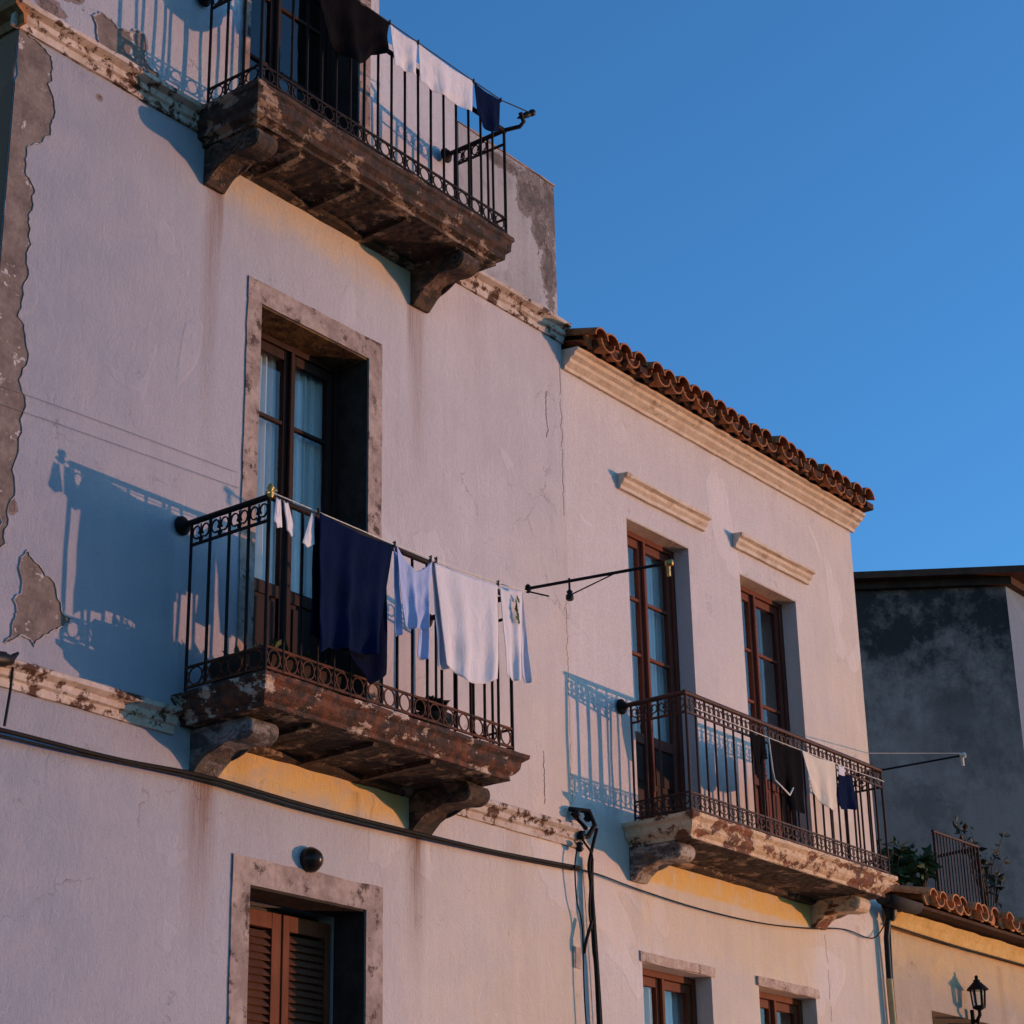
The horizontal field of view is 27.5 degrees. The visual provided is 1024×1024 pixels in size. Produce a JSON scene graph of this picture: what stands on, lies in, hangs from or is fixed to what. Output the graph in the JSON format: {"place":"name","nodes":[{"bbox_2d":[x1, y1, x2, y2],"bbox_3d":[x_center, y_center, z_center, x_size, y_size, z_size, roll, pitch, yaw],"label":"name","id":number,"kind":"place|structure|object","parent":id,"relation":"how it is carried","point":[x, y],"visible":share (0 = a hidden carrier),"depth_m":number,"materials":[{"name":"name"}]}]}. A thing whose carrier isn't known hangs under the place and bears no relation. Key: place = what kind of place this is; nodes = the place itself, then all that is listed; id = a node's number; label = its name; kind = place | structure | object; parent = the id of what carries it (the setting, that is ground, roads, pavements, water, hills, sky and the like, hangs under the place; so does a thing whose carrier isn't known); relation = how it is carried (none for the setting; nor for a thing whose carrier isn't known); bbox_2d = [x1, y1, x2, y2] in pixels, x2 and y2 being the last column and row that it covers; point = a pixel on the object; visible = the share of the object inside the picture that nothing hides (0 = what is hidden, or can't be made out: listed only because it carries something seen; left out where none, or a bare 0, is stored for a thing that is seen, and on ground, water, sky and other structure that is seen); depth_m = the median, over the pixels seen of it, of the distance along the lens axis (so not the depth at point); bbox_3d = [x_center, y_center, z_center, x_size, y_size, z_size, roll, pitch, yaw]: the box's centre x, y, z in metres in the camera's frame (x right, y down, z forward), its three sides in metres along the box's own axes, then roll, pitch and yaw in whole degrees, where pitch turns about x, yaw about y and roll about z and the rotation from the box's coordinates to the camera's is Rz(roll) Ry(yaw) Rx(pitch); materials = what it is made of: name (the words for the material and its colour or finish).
{"place":"outdoors","nodes":[
{"label":"outdoors","id":0,"kind":"place"},
{"bbox_2d":[209,638,341,693],"bbox_3d":[-1.417,0.969,12.534,0.528,0.299,0.617,-17,-27,34],"label":"planter","id":1,"kind":"object","parent":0,"point":[234,664],"visible":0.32,"depth_m":12.35,"materials":[{"name":"ceramic"}]},
{"bbox_2d":[408,695,452,729],"bbox_3d":[-0.535,1.399,13.761,0.300,0.368,0.295,6,-23,-17],"label":"planter","id":2,"kind":"object","parent":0,"point":[434,712],"visible":0.27,"depth_m":13.71,"materials":[{"name":"ceramic"}]},
{"bbox_2d":[379,0,1023,571],"label":"sky","id":3,"kind":"structure","parent":0,"point":[809,214],"materials":[{"name":"blue"}]},
{"bbox_2d":[853,565,1023,916],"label":"house","id":4,"kind":"structure","parent":0,"point":[942,657],"depth_m":26.41,"materials":[{"name":"grey paint"}]},
{"bbox_3d":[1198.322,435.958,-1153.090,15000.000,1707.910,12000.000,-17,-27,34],"label":"ground","id":5,"kind":"structure","parent":0,"visible":0},
{"bbox_2d":[0,0,584,1023],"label":"house","id":6,"kind":"structure","parent":5,"relation":"on","point":[204,204],"depth_m":13.32,"materials":[{"name":"paint"}]},
{"bbox_2d":[0,651,18,725],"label":"cable bracket","id":7,"kind":"object","parent":6,"relation":"attached to","point":[6,659],"visible":1,"depth_m":11.28,"materials":[{"name":"black metal"}]},
{"bbox_2d":[0,385,235,471],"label":"cable","id":8,"kind":"object","parent":6,"relation":"attached to","point":[117,427],"visible":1,"depth_m":12.54,"materials":[{"name":"grey metal"}]},
{"bbox_2d":[0,403,240,488],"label":"cable","id":9,"kind":"object","parent":6,"relation":"attached to","point":[119,445],"visible":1,"depth_m":12.53,"materials":[{"name":"grey metal"}]},
{"bbox_2d":[254,352,275,583],"bbox_3d":[-1.752,0.117,13.835,0.068,2.720,0.480,-17,-27,34],"label":"curtain","id":10,"kind":"object","parent":6,"relation":"hanging from","point":[266,448],"visible":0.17,"depth_m":14.17,"materials":[{"name":"fabric"}]},
{"bbox_2d":[265,483,277,497],"bbox_3d":[-1.418,-0.125,12.341,0.081,0.088,0.044,11,-25,-28],"label":"line hook","id":11,"kind":"object","parent":6,"relation":"attached to","point":[271,488],"visible":1,"depth_m":12.33,"materials":[{"name":"gold metal"}]},
{"bbox_2d":[273,492,526,591],"bbox_3d":[-0.616,0.231,13.173,0.078,0.092,2.434,-18,-27,36],"label":"clothesline","id":12,"kind":"object","parent":11,"relation":"attached to","point":[393,544],"visible":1,"depth_m":12.94,"materials":[{"name":"fabric"}]},
{"bbox_2d":[273,497,281,527],"bbox_3d":[-1.369,0.007,12.274,0.018,0.189,0.093,-11,-24,23],"label":"sock","id":13,"kind":"object","parent":12,"relation":"hanging from","point":[277,519],"visible":1,"depth_m":12.27,"materials":[{"name":"white fabric"}]},
{"bbox_2d":[283,501,295,536],"bbox_3d":[-1.306,0.049,12.363,0.026,0.212,0.129,-12,-24,25],"label":"sock","id":14,"kind":"object","parent":12,"relation":"hanging from","point":[289,525],"visible":1,"depth_m":12.35,"materials":[{"name":"white fabric"}]},
{"bbox_2d":[302,513,314,546],"bbox_3d":[-1.202,0.103,12.399,0.010,0.241,0.110,-15,-25,30],"label":"sock","id":15,"kind":"object","parent":12,"relation":"hanging from","point":[308,540],"visible":1,"depth_m":12.40,"materials":[{"name":"white fabric"}]},
{"bbox_2d":[310,513,392,684],"bbox_3d":[-0.944,0.536,12.570,0.126,0.928,0.693,-17,-27,34],"label":"towel","id":16,"kind":"object","parent":12,"relation":"hanging from","point":[350,570],"visible":1,"depth_m":12.54,"materials":[{"name":"blue fabric"}]},
{"bbox_2d":[394,546,431,659],"bbox_3d":[-0.612,0.568,12.994,0.075,0.666,0.351,-17,-27,34],"label":"shirt","id":17,"kind":"object","parent":12,"relation":"hanging from","point":[414,587],"visible":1,"depth_m":12.99,"materials":[{"name":"blue fabric"}]},
{"bbox_2d":[432,563,498,683],"bbox_3d":[-0.296,0.734,13.383,0.058,0.740,0.656,-18,-27,35],"label":"towel","id":18,"kind":"object","parent":12,"relation":"hanging from","point":[466,612],"visible":1,"depth_m":13.36,"materials":[{"name":"white fabric"}]},
{"bbox_2d":[500,586,531,683],"bbox_3d":[0.027,0.801,13.784,0.047,0.655,0.328,-14,-25,29],"label":"shirt","id":19,"kind":"object","parent":12,"relation":"hanging from","point":[514,626],"visible":1,"depth_m":13.79,"materials":[{"name":"white fabric"}]},
{"bbox_2d":[0,734,579,871],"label":"cable","id":20,"kind":"object","parent":6,"relation":"attached to","point":[194,778],"visible":1,"depth_m":12.72,"materials":[{"name":"rubber"}]},
{"bbox_2d":[0,727,580,869],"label":"cable","id":21,"kind":"object","parent":6,"relation":"attached to","point":[175,770],"visible":1,"depth_m":12.78,"materials":[{"name":"rubber"}]},
{"bbox_2d":[250,0,331,119],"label":"door","id":22,"kind":"structure","parent":6,"relation":"in","point":[270,51],"depth_m":15.51,"materials":[{"name":"brown wood"}]},
{"bbox_2d":[252,332,338,667],"bbox_3d":[-1.551,0.165,13.976,0.090,2.848,1.080,-17,-27,34],"label":"door","id":23,"kind":"structure","parent":6,"relation":"in","point":[290,358],"depth_m":14.25,"materials":[{"name":"brown wood"}]},
{"bbox_2d":[291,369,322,597],"bbox_3d":[-1.423,0.270,14.235,0.068,2.720,0.400,-17,-27,34],"label":"curtain","id":24,"kind":"object","parent":6,"relation":"hanging from","point":[307,461],"visible":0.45,"depth_m":14.50,"materials":[{"name":"fabric"}]},
{"bbox_2d":[300,847,323,872],"bbox_3d":[-1.224,2.148,12.960,0.105,0.158,0.158,-17,-27,34],"label":"bulkhead lamp","id":25,"kind":"object","parent":6,"relation":"attached to","point":[311,859],"visible":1,"depth_m":12.92,"materials":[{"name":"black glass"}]},
{"bbox_2d":[505,109,535,131],"bbox_3d":[0.061,-2.978,15.822,0.252,0.206,0.126,1,-22,-7],"label":"clothes pole","id":26,"kind":"object","parent":6,"relation":"attached to","point":[522,116],"visible":1,"depth_m":15.80,"materials":[{"name":"black metal"}]},
{"bbox_2d":[357,0,528,111],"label":"clothesline","id":27,"kind":"object","parent":26,"relation":"attached to","point":[442,59],"visible":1,"depth_m":15.13,"materials":[{"name":"grey fabric"}]},
{"bbox_2d":[319,0,388,63],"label":"cloth","id":28,"kind":"object","parent":27,"relation":"hanging from","point":[357,30],"visible":1,"depth_m":14.33,"materials":[{"name":"black fabric"}]},
{"bbox_2d":[390,25,416,74],"bbox_3d":[-0.766,-3.240,14.768,0.030,0.319,0.299,-17,-27,34],"label":"towel","id":29,"kind":"object","parent":27,"relation":"hanging from","point":[404,50],"visible":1,"depth_m":14.78,"materials":[{"name":"white fabric"}]},
{"bbox_2d":[418,44,472,111],"bbox_3d":[-0.476,-3.111,15.119,0.035,0.311,0.623,-17,-27,34],"label":"towel","id":30,"kind":"object","parent":27,"relation":"hanging from","point":[437,75],"visible":1,"depth_m":15.10,"materials":[{"name":"white fabric"}]},
{"bbox_2d":[474,83,499,131],"bbox_3d":[-0.179,-2.966,15.467,0.033,0.336,0.315,-17,-27,34],"label":"towel","id":31,"kind":"object","parent":27,"relation":"hanging from","point":[488,107],"visible":1,"depth_m":15.46,"materials":[{"name":"blue fabric"}]},
{"bbox_2d":[573,946,581,968],"bbox_3d":[0.466,3.187,14.987,0.011,0.150,0.090,-17,-27,34],"label":"meter plate","id":32,"kind":"object","parent":6,"relation":"attached to","point":[577,961],"visible":1,"depth_m":14.98,"materials":[{"name":"white plastic"}]},
{"bbox_2d":[568,806,596,851],"bbox_3d":[0.517,2.326,15.315,0.228,0.330,0.094,15,-27,-35],"label":"cable bracket","id":33,"kind":"object","parent":6,"relation":"attached to","point":[575,814],"visible":1,"depth_m":15.31,"materials":[{"name":"black metal"}]},
{"bbox_2d":[574,849,586,1023],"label":"cable","id":34,"kind":"object","parent":33,"relation":"hanging from","point":[582,934],"visible":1,"depth_m":15.03,"materials":[{"name":"rubber"}]},
{"bbox_2d":[579,834,592,930],"bbox_3d":[0.541,2.687,15.211,0.038,0.689,0.163,-17,-27,34],"label":"cable","id":35,"kind":"object","parent":33,"relation":"hanging from","point":[590,885],"visible":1,"depth_m":15.23,"materials":[{"name":"rubber"}]},
{"bbox_2d":[583,920,593,953],"bbox_3d":[0.549,3.050,15.043,0.106,0.247,0.032,15,-27,-36],"label":"cable","id":36,"kind":"object","parent":6,"relation":"attached to","point":[587,936],"visible":1,"depth_m":15.03,"materials":[{"name":"rubber"}]},
{"bbox_2d":[525,559,673,600],"bbox_3d":[0.579,0.477,13.853,1.049,0.174,0.100,-10,-24,22],"label":"clothes pole","id":37,"kind":"object","parent":6,"relation":"attached to","point":[669,563],"visible":1,"depth_m":13.86,"materials":[{"name":"black metal"}]},
{"bbox_2d":[561,327,897,1023],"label":"house","id":38,"kind":"structure","parent":5,"relation":"on","point":[743,524],"depth_m":17.30,"materials":[{"name":"paint"}]},
{"bbox_2d":[587,828,597,887],"bbox_3d":[0.596,2.540,15.357,0.034,0.468,0.133,-17,-27,34],"label":"cable","id":39,"kind":"object","parent":38,"relation":"attached to","point":[590,856],"visible":1,"depth_m":15.32,"materials":[{"name":"rubber"}]},
{"bbox_2d":[591,858,601,1023],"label":"cable","id":40,"kind":"object","parent":38,"relation":"attached to","point":[596,977],"visible":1,"depth_m":15.07,"materials":[{"name":"rubber"}]},
{"bbox_2d":[594,900,602,1023],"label":"cable","id":41,"kind":"object","parent":38,"relation":"attached to","point":[599,971],"visible":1,"depth_m":15.12,"materials":[{"name":"rubber"}]},
{"bbox_2d":[627,547,636,730],"bbox_3d":[0.875,1.381,16.834,0.068,2.500,0.380,-17,-27,34],"label":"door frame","id":42,"kind":"object","parent":38,"relation":"hanging from","point":[632,646],"visible":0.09,"depth_m":17.07,"materials":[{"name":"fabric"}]},
{"bbox_2d":[627,530,686,819],"bbox_3d":[1.089,1.406,16.973,0.090,2.568,0.920,-17,-27,34],"label":"door","id":43,"kind":"structure","parent":38,"relation":"in","point":[641,547],"depth_m":17.11,"materials":[{"name":"red wood"}]},
{"bbox_2d":[645,556,669,742],"bbox_3d":[1.222,1.543,17.256,0.067,2.500,0.240,-17,-27,34],"label":"curtain","id":44,"kind":"object","parent":38,"relation":"hanging from","point":[656,630],"visible":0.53,"depth_m":17.41,"materials":[{"name":"fabric"}]},
{"bbox_2d":[643,987,679,1023],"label":"curtain","id":45,"kind":"object","parent":38,"relation":"hanging from","point":[672,1010],"visible":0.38,"depth_m":16.27,"materials":[{"name":"fabric"}]},
{"bbox_2d":[642,968,696,1023],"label":"window","id":46,"kind":"structure","parent":38,"relation":"in","point":[659,982],"depth_m":16.14,"materials":[{"name":"orange wood"}]},
{"bbox_2d":[580,869,884,938],"bbox_3d":[1.914,3.169,16.985,0.032,0.316,4.684,-17,-27,34],"label":"cable","id":47,"kind":"object","parent":38,"relation":"attached to","point":[728,915],"visible":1,"depth_m":16.70,"materials":[{"name":"rubber"}]},
{"bbox_2d":[740,585,797,840],"bbox_3d":[2.161,1.905,18.276,0.090,2.568,0.960,-17,-27,34],"label":"door","id":48,"kind":"structure","parent":38,"relation":"in","point":[752,601],"depth_m":18.56,"materials":[{"name":"red wood"}]},
{"bbox_2d":[759,991,802,1023],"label":"window","id":49,"kind":"structure","parent":38,"relation":"in","point":[771,1004],"depth_m":17.36,"materials":[{"name":"orange wood"}]},
{"bbox_2d":[695,708,884,781],"bbox_3d":[2.312,1.909,16.976,0.032,0.036,3.040,-17,-27,34],"label":"clothesline","id":50,"kind":"object","parent":38,"relation":"attached to","point":[786,744],"visible":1,"depth_m":16.81,"materials":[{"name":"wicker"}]},
{"bbox_2d":[749,731,767,779],"bbox_3d":[1.930,1.917,16.418,0.032,0.373,0.232,-17,-27,34],"label":"cloth","id":51,"kind":"object","parent":50,"relation":"hanging from","point":[759,748],"visible":1,"depth_m":16.44,"materials":[{"name":"black fabric"}]},
{"bbox_2d":[768,737,804,813],"bbox_3d":[2.190,2.099,16.690,0.054,0.529,0.550,-17,-27,34],"label":"shirt","id":52,"kind":"object","parent":50,"relation":"hanging from","point":[786,763],"visible":1,"depth_m":16.72,"materials":[{"name":"black fabric"}]},
{"bbox_2d":[802,751,836,809],"bbox_3d":[2.520,2.202,17.135,0.036,0.414,0.545,-17,-27,34],"label":"cloth","id":53,"kind":"object","parent":50,"relation":"hanging from","point":[822,774],"visible":1,"depth_m":17.15,"materials":[{"name":"beige fabric"}]},
{"bbox_2d":[838,765,857,810],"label":"shorts","id":54,"kind":"object","parent":50,"relation":"hanging from","point":[846,796],"visible":1,"depth_m":17.45,"materials":[{"name":"blue fabric"}]},
{"bbox_2d":[882,752,965,770],"bbox_3d":[3.564,2.167,18.168,0.744,0.126,0.048,-4,-22,8],"label":"clothes pole","id":55,"kind":"object","parent":38,"relation":"attached to","point":[962,756],"visible":1,"depth_m":18.15,"materials":[{"name":"black metal"}]},
{"bbox_2d":[868,753,959,753],"bbox_3d":[3.600,2.163,18.783,0.007,0.357,1.375,9,-24,-24],"label":"clothesline","id":56,"kind":"object","parent":55,"relation":"attached to","point":[913,753],"visible":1,"depth_m":18.77,"materials":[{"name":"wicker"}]},
{"bbox_2d":[876,882,1023,1023],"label":"house","id":57,"kind":"structure","parent":5,"relation":"on","point":[933,980],"depth_m":19.68,"materials":[{"name":"paint"}]},
{"bbox_2d":[883,907,896,1023],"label":"downpipe","id":58,"kind":"object","parent":57,"relation":"attached to","point":[890,914],"visible":1,"depth_m":18.61,"materials":[{"name":"black metal"}]},
{"bbox_2d":[876,836,919,885],"bbox_3d":[3.905,3.850,21.808,1.157,0.893,0.605,13,-26,-31],"label":"potted plant","id":59,"kind":"object","parent":57,"relation":"on","point":[904,871],"visible":0.43,"depth_m":21.79,"materials":[{"name":"green plant"}]},
{"bbox_2d":[891,844,942,886],"bbox_3d":[4.311,3.963,22.085,0.567,0.873,0.652,-17,-27,34],"label":"potted plant","id":60,"kind":"object","parent":57,"relation":"on","point":[927,865],"visible":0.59,"depth_m":22.02,"materials":[{"name":"green plant"}]},
{"bbox_2d":[892,829,984,904],"bbox_3d":[4.794,4.223,23.049,0.756,1.088,1.804,1,-22,-5],"label":"terrace railing","id":61,"kind":"object","parent":57,"relation":"on","point":[974,847],"visible":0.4,"depth_m":22.71,"materials":[{"name":"brown metal"}]},
{"bbox_2d":[932,1020,948,1023],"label":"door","id":62,"kind":"structure","parent":57,"relation":"in","point":[934,1021],"depth_m":19.89,"materials":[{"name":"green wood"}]},
{"bbox_2d":[891,925,1023,965],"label":"cable","id":63,"kind":"object","parent":57,"relation":"attached to","point":[928,937],"visible":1,"depth_m":19.81,"materials":[{"name":"rubber"}]},
{"bbox_2d":[967,975,987,1023],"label":"wall lantern","id":64,"kind":"object","parent":57,"relation":"attached to","point":[975,986],"depth_m":19.75,"materials":[{"name":"black metal"}]},
{"bbox_2d":[952,814,1009,908],"bbox_3d":[5.377,4.114,23.423,0.602,1.546,0.991,-32,-37,52],"label":"potted plant","id":65,"kind":"object","parent":57,"relation":"on","point":[991,878],"visible":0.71,"depth_m":23.39,"materials":[{"name":"green plant"}]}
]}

